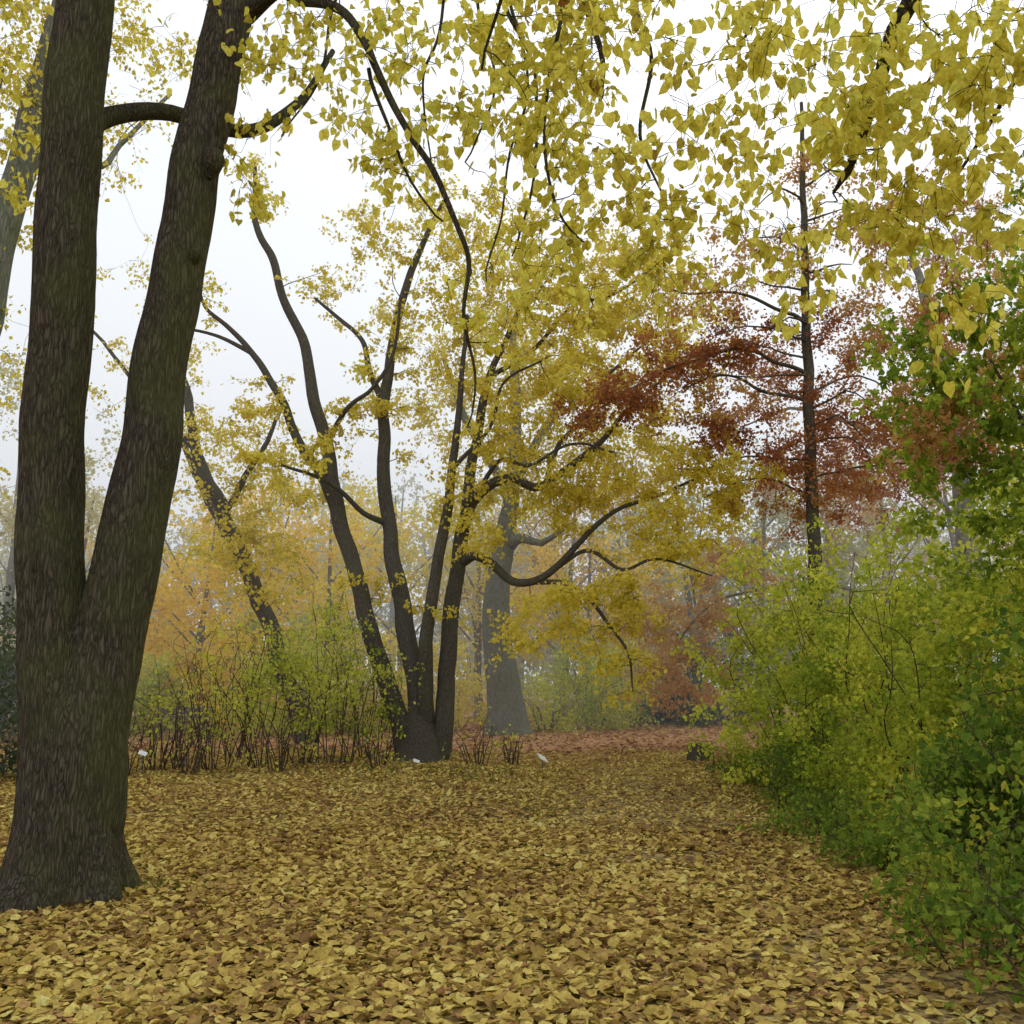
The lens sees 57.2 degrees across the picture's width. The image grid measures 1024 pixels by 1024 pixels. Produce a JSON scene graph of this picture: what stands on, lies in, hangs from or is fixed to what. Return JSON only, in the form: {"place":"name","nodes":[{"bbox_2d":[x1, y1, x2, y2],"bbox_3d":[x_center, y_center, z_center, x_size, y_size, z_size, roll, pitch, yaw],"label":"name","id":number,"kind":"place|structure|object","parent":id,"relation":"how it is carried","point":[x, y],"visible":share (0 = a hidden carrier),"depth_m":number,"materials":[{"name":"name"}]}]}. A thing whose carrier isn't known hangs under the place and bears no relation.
{"place":"outdoors","nodes":[
{"label":"outdoors","id":0,"kind":"place"},
{"bbox_2d":[0,686,1023,1023],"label":"ground","id":1,"kind":"structure","parent":0,"point":[448,1016],"depth_m":11.10,"materials":[{"name":"brown soil"}]},
{"bbox_2d":[0,598,16,780],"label":"shrub","id":2,"kind":"object","parent":1,"relation":"on","point":[8,663],"visible":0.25,"depth_m":16.69,"materials":[{"name":"green plant"}]},
{"bbox_2d":[0,609,16,737],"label":"shrub","id":3,"kind":"object","parent":1,"relation":"on","point":[6,719],"visible":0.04,"depth_m":26.78,"materials":[{"name":"green plant"}]},
{"bbox_2d":[0,338,133,716],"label":"autumn tree","id":4,"kind":"object","parent":1,"relation":"on","point":[6,486],"visible":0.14,"depth_m":38.85,"materials":[{"name":"yellow plant"}]},
{"bbox_2d":[0,461,187,687],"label":"autumn tree","id":5,"kind":"object","parent":1,"relation":"on","point":[12,593],"visible":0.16,"depth_m":34.81,"materials":[{"name":"yellow plant"}]},
{"bbox_2d":[0,506,218,646],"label":"autumn tree","id":6,"kind":"object","parent":1,"relation":"on","point":[161,585],"visible":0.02,"depth_m":40.01,"materials":[{"name":"yellow plant"}]},
{"bbox_2d":[138,750,147,774],"bbox_3d":[-6.486,4.415,16.456,0.158,0.477,0.070,2,-11,-11],"label":"plant label","id":7,"kind":"object","parent":1,"relation":"on","point":[142,753],"visible":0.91,"depth_m":16.48,"materials":[{"name":"white plastic"}]},
{"bbox_2d":[130,699,181,770],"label":"spindle bush","id":8,"kind":"object","parent":1,"relation":"on","point":[147,756],"visible":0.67,"depth_m":17.81,"materials":[{"name":"brown plant"}]},
{"bbox_2d":[128,690,199,774],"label":"spindle bush","id":9,"kind":"object","parent":1,"relation":"on","point":[153,732],"visible":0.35,"depth_m":17.22,"materials":[{"name":"brown plant"}]},
{"bbox_2d":[131,645,216,736],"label":"shrub","id":10,"kind":"object","parent":1,"relation":"on","point":[149,657],"visible":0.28,"depth_m":30.02,"materials":[{"name":"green plant"}]},
{"bbox_2d":[151,704,212,736],"bbox_3d":[-9.963,6.328,28.424,1.700,0.978,0.654,0,-10,0],"label":"park bench","id":11,"kind":"object","parent":1,"relation":"on","point":[176,712],"visible":0.31,"depth_m":28.63,"materials":[{"name":"brown wood"}]},
{"bbox_2d":[147,695,226,774],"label":"spindle bush","id":12,"kind":"object","parent":1,"relation":"on","point":[183,756],"visible":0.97,"depth_m":16.69,"materials":[{"name":"brown plant"}]},
{"bbox_2d":[136,645,251,770],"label":"spindle bush","id":13,"kind":"object","parent":1,"relation":"on","point":[163,711],"visible":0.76,"depth_m":17.89,"materials":[{"name":"green plant"}]},
{"bbox_2d":[133,598,259,723],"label":"shrub","id":14,"kind":"object","parent":1,"relation":"on","point":[176,678],"visible":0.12,"depth_m":36.72,"materials":[{"name":"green plant"}]},
{"bbox_2d":[85,472,326,712],"bbox_3d":[-12.429,3.035,35.602,10.670,10.162,8.757,3,-11,-18],"label":"autumn tree","id":15,"kind":"object","parent":1,"relation":"on","point":[199,588],"visible":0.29,"depth_m":34.85,"materials":[{"name":"yellow plant"}]},
{"bbox_2d":[140,626,273,728],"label":"shrub","id":16,"kind":"object","parent":1,"relation":"on","point":[180,653],"visible":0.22,"depth_m":32.89,"materials":[{"name":"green plant"}]},
{"bbox_2d":[133,614,287,771],"bbox_3d":[-5.673,3.346,17.517,2.513,3.026,2.379,-4,-11,23],"label":"spindle bush","id":17,"kind":"object","parent":1,"relation":"on","point":[220,754],"visible":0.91,"depth_m":17.49,"materials":[{"name":"green plant"}]},
{"bbox_2d":[87,290,368,743],"bbox_3d":[-8.155,-0.100,24.463,8.694,12.762,6.426,0,-10,0],"label":"leaning maple tree","id":18,"kind":"object","parent":1,"relation":"on","point":[220,505],"visible":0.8,"depth_m":24.83,"materials":[{"name":"yellow plant"}]},
{"bbox_2d":[180,602,306,759],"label":"spindle bush","id":19,"kind":"object","parent":1,"relation":"on","point":[234,750],"visible":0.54,"depth_m":19.86,"materials":[{"name":"green plant"}]},
{"bbox_2d":[171,603,340,767],"bbox_3d":[-4.792,3.392,18.287,3.109,3.184,2.873,-4,-11,22],"label":"spindle bush","id":20,"kind":"object","parent":1,"relation":"on","point":[282,678],"visible":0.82,"depth_m":18.02,"materials":[{"name":"green plant"}]},
{"bbox_2d":[151,477,377,718],"bbox_3d":[-10.559,3.865,40.273,10.320,10.309,10.847,0,-10,0],"label":"autumn tree","id":21,"kind":"object","parent":1,"relation":"on","point":[309,604],"visible":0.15,"depth_m":38.94,"materials":[{"name":"yellow plant"}]},
{"bbox_2d":[232,689,330,772],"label":"spindle bush","id":22,"kind":"object","parent":1,"relation":"on","point":[282,750],"visible":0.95,"depth_m":16.88,"materials":[{"name":"brown plant"}]},
{"bbox_2d":[212,598,358,737],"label":"shrub","id":23,"kind":"object","parent":1,"relation":"on","point":[297,663],"visible":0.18,"depth_m":29.01,"materials":[{"name":"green plant"}]},
{"bbox_2d":[223,600,390,764],"bbox_3d":[-4.113,3.389,18.803,3.089,3.355,3.575,0,-10,0],"label":"spindle bush","id":24,"kind":"object","parent":1,"relation":"on","point":[314,615],"visible":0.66,"depth_m":18.63,"materials":[{"name":"green plant"}]},
{"bbox_2d":[48,763,586,909],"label":"grass","id":25,"kind":"structure","parent":1,"relation":"on","point":[464,769],"depth_m":15.94,"materials":[{"name":"plant"}]},
{"bbox_2d":[223,472,425,715],"bbox_3d":[-7.226,3.495,36.257,7.713,9.469,10.029,0,-10,0],"label":"autumn tree","id":26,"kind":"object","parent":1,"relation":"on","point":[314,526],"visible":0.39,"depth_m":34.75,"materials":[{"name":"yellow plant"}]},
{"bbox_2d":[255,574,431,764],"bbox_3d":[-3.503,3.232,19.246,2.978,3.832,3.424,8,-13,-38],"label":"spindle bush","id":27,"kind":"object","parent":1,"relation":"on","point":[343,668],"visible":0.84,"depth_m":18.75,"materials":[{"name":"green plant"}]},
{"bbox_2d":[0,0,703,913],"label":"linden tree","id":28,"kind":"object","parent":1,"relation":"on","point":[80,648],"visible":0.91,"depth_m":7.73,"materials":[{"name":"yellow plant"}]},
{"bbox_2d":[309,618,408,759],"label":"spindle bush","id":29,"kind":"object","parent":1,"relation":"on","point":[379,711],"visible":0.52,"depth_m":20.02,"materials":[{"name":"green plant"}]},
{"bbox_2d":[345,716,407,768],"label":"spindle bush","id":30,"kind":"object","parent":1,"relation":"on","point":[369,743],"visible":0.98,"depth_m":17.60,"materials":[{"name":"brown plant"}]},
{"bbox_2d":[309,626,458,732],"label":"shrub","id":31,"kind":"object","parent":1,"relation":"on","point":[392,648],"visible":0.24,"depth_m":31.99,"materials":[{"name":"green plant"}]},
{"bbox_2d":[291,476,518,710],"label":"autumn tree","id":32,"kind":"object","parent":1,"relation":"on","point":[435,515],"visible":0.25,"depth_m":40.11,"materials":[{"name":"yellow plant"}]},
{"bbox_2d":[387,637,485,729],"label":"shrub","id":33,"kind":"object","parent":1,"relation":"on","point":[468,688],"visible":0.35,"depth_m":32.87,"materials":[{"name":"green plant"}]},
{"bbox_2d":[379,477,566,717],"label":"autumn tree","id":34,"kind":"object","parent":1,"relation":"on","point":[477,606],"visible":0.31,"depth_m":42.52,"materials":[{"name":"yellow plant"}]},
{"bbox_2d":[437,712,512,764],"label":"spindle bush","id":35,"kind":"object","parent":1,"relation":"on","point":[474,757],"visible":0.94,"depth_m":18.95,"materials":[{"name":"brown plant"}]},
{"bbox_2d":[479,722,532,764],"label":"spindle bush","id":36,"kind":"object","parent":1,"relation":"on","point":[511,758],"visible":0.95,"depth_m":18.85,"materials":[{"name":"brown plant"}]},
{"bbox_2d":[0,425,1022,704],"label":"background trees","id":37,"kind":"object","parent":1,"relation":"on","point":[400,533],"visible":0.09,"depth_m":69.21,"materials":[{"name":"yellow plant"}]},
{"bbox_2d":[0,715,1023,1023],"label":"fallen leaves","id":38,"kind":"object","parent":1,"relation":"on","point":[184,973],"visible":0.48,"depth_m":6.50,"materials":[{"name":"yellow plant"}]},
{"bbox_2d":[0,0,207,638],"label":"maple tree","id":39,"kind":"object","parent":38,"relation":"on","point":[12,229],"visible":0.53,"depth_m":12.61,"materials":[{"name":"yellow plant"}]},
{"bbox_2d":[193,134,852,762],"bbox_3d":[-0.519,-1.831,20.879,14.585,14.537,6.848,0,-10,0],"label":"yellow maple tree","id":40,"kind":"object","parent":1,"relation":"on","point":[657,484],"visible":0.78,"depth_m":20.19,"materials":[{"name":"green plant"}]},
{"bbox_2d":[361,227,687,735],"bbox_3d":[0.433,-1.517,30.256,10.490,17.637,8.821,0,-10,0],"label":"old oak tree","id":41,"kind":"object","parent":1,"relation":"on","point":[505,703],"visible":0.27,"depth_m":29.30,"materials":[{"name":"yellow plant"}]},
{"bbox_2d":[537,753,547,767],"bbox_3d":[0.590,4.771,18.017,0.122,0.300,0.285,-8,-13,38],"label":"plant label","id":42,"kind":"object","parent":1,"relation":"on","point":[542,758],"visible":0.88,"depth_m":18.02,"materials":[{"name":"white plastic"}]},
{"bbox_2d":[520,667,599,732],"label":"shrub","id":43,"kind":"object","parent":1,"relation":"on","point":[557,717],"visible":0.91,"depth_m":30.17,"materials":[{"name":"green plant"}]},
{"bbox_2d":[441,443,696,713],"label":"autumn tree","id":44,"kind":"object","parent":1,"relation":"on","point":[566,572],"visible":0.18,"depth_m":44.83,"materials":[{"name":"yellow plant"}]},
{"bbox_2d":[511,481,686,721],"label":"autumn tree","id":45,"kind":"object","parent":1,"relation":"on","point":[560,538],"visible":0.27,"depth_m":39.99,"materials":[{"name":"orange plant"}]},
{"bbox_2d":[518,627,680,731],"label":"shrub","id":46,"kind":"object","parent":1,"relation":"on","point":[601,695],"visible":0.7,"depth_m":31.93,"materials":[{"name":"green plant"}]},
{"bbox_2d":[573,645,669,726],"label":"shrub","id":47,"kind":"object","parent":1,"relation":"on","point":[650,714],"visible":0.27,"depth_m":34.98,"materials":[{"name":"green plant"}]},
{"bbox_2d":[512,410,732,700],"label":"autumn tree","id":48,"kind":"object","parent":1,"relation":"on","point":[686,496],"visible":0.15,"depth_m":49.67,"materials":[{"name":"yellow plant"}]},
{"bbox_2d":[556,612,703,715],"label":"shrub","id":49,"kind":"object","parent":1,"relation":"on","point":[623,659],"visible":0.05,"depth_m":43.04,"materials":[{"name":"orange plant"}]},
{"bbox_2d":[620,656,718,725],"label":"shrub","id":50,"kind":"object","parent":1,"relation":"on","point":[668,715],"visible":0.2,"depth_m":36.26,"materials":[{"name":"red plant"}]},
{"bbox_2d":[686,742,714,762],"bbox_3d":[3.799,4.868,18.936,0.564,0.410,0.561,-7,-12,32],"label":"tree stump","id":51,"kind":"object","parent":1,"relation":"on","point":[699,751],"visible":0.89,"depth_m":18.75,"materials":[{"name":"green plant"}]},
{"bbox_2d":[647,627,759,724],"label":"shrub","id":52,"kind":"object","parent":1,"relation":"on","point":[727,660],"visible":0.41,"depth_m":34.86,"materials":[{"name":"green plant"}]},
{"bbox_2d":[409,0,1023,382],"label":"linden tree","id":53,"kind":"object","parent":1,"relation":"on","point":[876,84],"visible":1,"depth_m":5.55,"materials":[{"name":"yellow plant"}]},
{"bbox_2d":[573,399,863,715],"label":"autumn tree","id":54,"kind":"object","parent":1,"relation":"on","point":[780,544],"visible":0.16,"depth_m":42.65,"materials":[{"name":"yellow plant"}]},
{"bbox_2d":[627,394,848,713],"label":"autumn tree","id":55,"kind":"object","parent":1,"relation":"on","point":[751,532],"visible":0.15,"depth_m":41.53,"materials":[{"name":"yellow plant"}]},
{"bbox_2d":[709,745,804,791],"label":"shrub","id":56,"kind":"object","parent":1,"relation":"on","point":[741,776],"visible":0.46,"depth_m":14.04,"materials":[{"name":"green plant"}]},
{"bbox_2d":[719,744,795,773],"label":"shrub","id":57,"kind":"object","parent":1,"relation":"on","point":[735,758],"visible":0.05,"depth_m":16.14,"materials":[{"name":"green plant"}]},
{"bbox_2d":[727,720,806,800],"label":"shrub","id":58,"kind":"object","parent":1,"relation":"on","point":[762,768],"visible":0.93,"depth_m":13.18,"materials":[{"name":"green plant"}]},
{"bbox_2d":[733,746,800,786],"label":"shrub","id":59,"kind":"object","parent":1,"relation":"on","point":[762,751],"visible":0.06,"depth_m":15.03,"materials":[{"name":"green plant"}]},
{"bbox_2d":[544,114,1023,739],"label":"copper tree","id":60,"kind":"object","parent":1,"relation":"on","point":[724,352],"visible":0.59,"depth_m":18.36,"materials":[{"name":"brown plant"}]},
{"bbox_2d":[676,531,904,773],"bbox_3d":[4.966,2.469,16.686,4.043,4.591,4.133,0,-10,0],"label":"hazel bush","id":61,"kind":"object","parent":1,"relation":"on","point":[741,559],"visible":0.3,"depth_m":16.74,"materials":[{"name":"green plant"}]},
{"bbox_2d":[758,754,840,822],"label":"shrub","id":62,"kind":"object","parent":1,"relation":"on","point":[792,792],"visible":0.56,"depth_m":11.10,"materials":[{"name":"green plant"}]},
{"bbox_2d":[587,168,1023,714],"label":"copper beech tree","id":63,"kind":"object","parent":1,"relation":"on","point":[710,607],"visible":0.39,"depth_m":25.08,"materials":[{"name":"brown plant"}]},
{"bbox_2d":[688,508,961,801],"bbox_3d":[4.963,2.118,14.284,3.493,4.279,3.877,-8,-13,36],"label":"hazel bush","id":64,"kind":"object","parent":1,"relation":"on","point":[795,741],"visible":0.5,"depth_m":14.14,"materials":[{"name":"green plant"}]},
{"bbox_2d":[791,751,860,807],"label":"shrub","id":65,"kind":"object","parent":1,"relation":"on","point":[826,765],"visible":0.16,"depth_m":12.14,"materials":[{"name":"green plant"}]},
{"bbox_2d":[773,748,893,833],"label":"shrub","id":66,"kind":"object","parent":1,"relation":"on","point":[820,812],"visible":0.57,"depth_m":10.15,"materials":[{"name":"green plant"}]},
{"bbox_2d":[729,426,939,710],"bbox_3d":[13.673,2.908,40.606,8.995,12.268,11.111,0,-10,0],"label":"autumn tree","id":67,"kind":"object","parent":1,"relation":"on","point":[873,545],"visible":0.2,"depth_m":38.78,"materials":[{"name":"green plant"}]},
{"bbox_2d":[744,535,948,765],"bbox_3d":[6.854,2.664,18.510,4.723,4.644,3.823,0,-10,0],"label":"hazel bush","id":68,"kind":"object","parent":1,"relation":"on","point":[867,624],"visible":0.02,"depth_m":18.57,"materials":[{"name":"green plant"}]},
{"bbox_2d":[793,787,913,870],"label":"shrub","id":69,"kind":"object","parent":1,"relation":"on","point":[848,814],"visible":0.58,"depth_m":8.23,"materials":[{"name":"green plant"}]},
{"bbox_2d":[759,825,957,907],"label":"shrub","id":70,"kind":"object","parent":1,"relation":"on","point":[915,869],"visible":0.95,"depth_m":7.08,"materials":[{"name":"green plant"}]},
{"bbox_2d":[807,750,944,844],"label":"shrub","id":71,"kind":"object","parent":1,"relation":"on","point":[872,789],"visible":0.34,"depth_m":9.16,"materials":[{"name":"green plant"}]},
{"bbox_2d":[760,476,1012,817],"bbox_3d":[5.039,1.754,12.132,3.470,4.336,3.518,0,-10,0],"label":"hazel bush","id":72,"kind":"object","parent":1,"relation":"on","point":[838,615],"visible":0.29,"depth_m":12.05,"materials":[{"name":"green plant"}]},
{"bbox_2d":[763,417,1020,685],"bbox_3d":[15.512,2.275,38.013,10.575,12.447,10.804,-4,-11,21],"label":"autumn tree","id":73,"kind":"object","parent":1,"relation":"on","point":[854,548],"visible":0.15,"depth_m":38.33,"materials":[{"name":"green plant"}]},
{"bbox_2d":[792,169,1023,579],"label":"field maple tree","id":74,"kind":"object","parent":1,"relation":"on","point":[1008,390],"visible":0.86,"depth_m":9.52,"materials":[{"name":"green plant"}]},
{"bbox_2d":[797,490,1022,763],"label":"hazel bush","id":75,"kind":"object","parent":1,"relation":"on","point":[905,524],"visible":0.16,"depth_m":15.96,"materials":[{"name":"green plant"}]},
{"bbox_2d":[804,508,1023,840],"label":"hazel bush","id":76,"kind":"object","parent":1,"relation":"on","point":[933,682],"visible":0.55,"depth_m":10.01,"materials":[{"name":"green plant"}]},
{"bbox_2d":[843,375,1022,719],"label":"autumn tree","id":77,"kind":"object","parent":1,"relation":"on","point":[910,496],"visible":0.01,"depth_m":36.94,"materials":[{"name":"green plant"}]},
{"bbox_2d":[876,497,1023,928],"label":"hazel bush","id":78,"kind":"object","parent":1,"relation":"on","point":[1005,725],"visible":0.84,"depth_m":6.25,"materials":[{"name":"green plant"}]},
{"bbox_2d":[880,680,1023,895],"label":"hazel bush","id":79,"kind":"object","parent":1,"relation":"on","point":[949,788],"visible":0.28,"depth_m":7.35,"materials":[{"name":"green plant"}]},
{"bbox_2d":[898,392,1023,811],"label":"hazel bush","id":80,"kind":"object","parent":1,"relation":"on","point":[982,513],"visible":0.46,"depth_m":8.66,"materials":[{"name":"green plant"}]},
{"bbox_2d":[900,453,1023,807],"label":"hazel bush","id":81,"kind":"object","parent":1,"relation":"on","point":[972,547],"visible":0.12,"depth_m":12.15,"materials":[{"name":"green plant"}]},
{"bbox_2d":[915,794,1023,931],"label":"shrub","id":82,"kind":"object","parent":1,"relation":"on","point":[990,920],"visible":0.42,"depth_m":6.26,"materials":[{"name":"green plant"}]},
{"bbox_2d":[922,430,1023,813],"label":"hazel bush","id":83,"kind":"object","parent":1,"relation":"on","point":[1014,555],"visible":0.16,"depth_m":10.98,"materials":[{"name":"green plant"}]},
{"bbox_2d":[939,766,1023,971],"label":"shrub","id":84,"kind":"object","parent":1,"relation":"on","point":[1010,835],"visible":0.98,"depth_m":5.40,"materials":[{"name":"green plant"}]},
{"bbox_2d":[984,933,1023,1018],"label":"shrub","id":85,"kind":"object","parent":1,"relation":"on","point":[990,1000],"visible":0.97,"depth_m":4.43,"materials":[{"name":"green plant"}]},
{"bbox_2d":[0,0,1023,686],"label":"sky","id":86,"kind":"structure","parent":0,"point":[308,180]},
{"bbox_2d":[451,732,1023,1023],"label":"path","id":87,"kind":"structure","parent":0,"point":[954,975],"depth_m":5.82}
]}

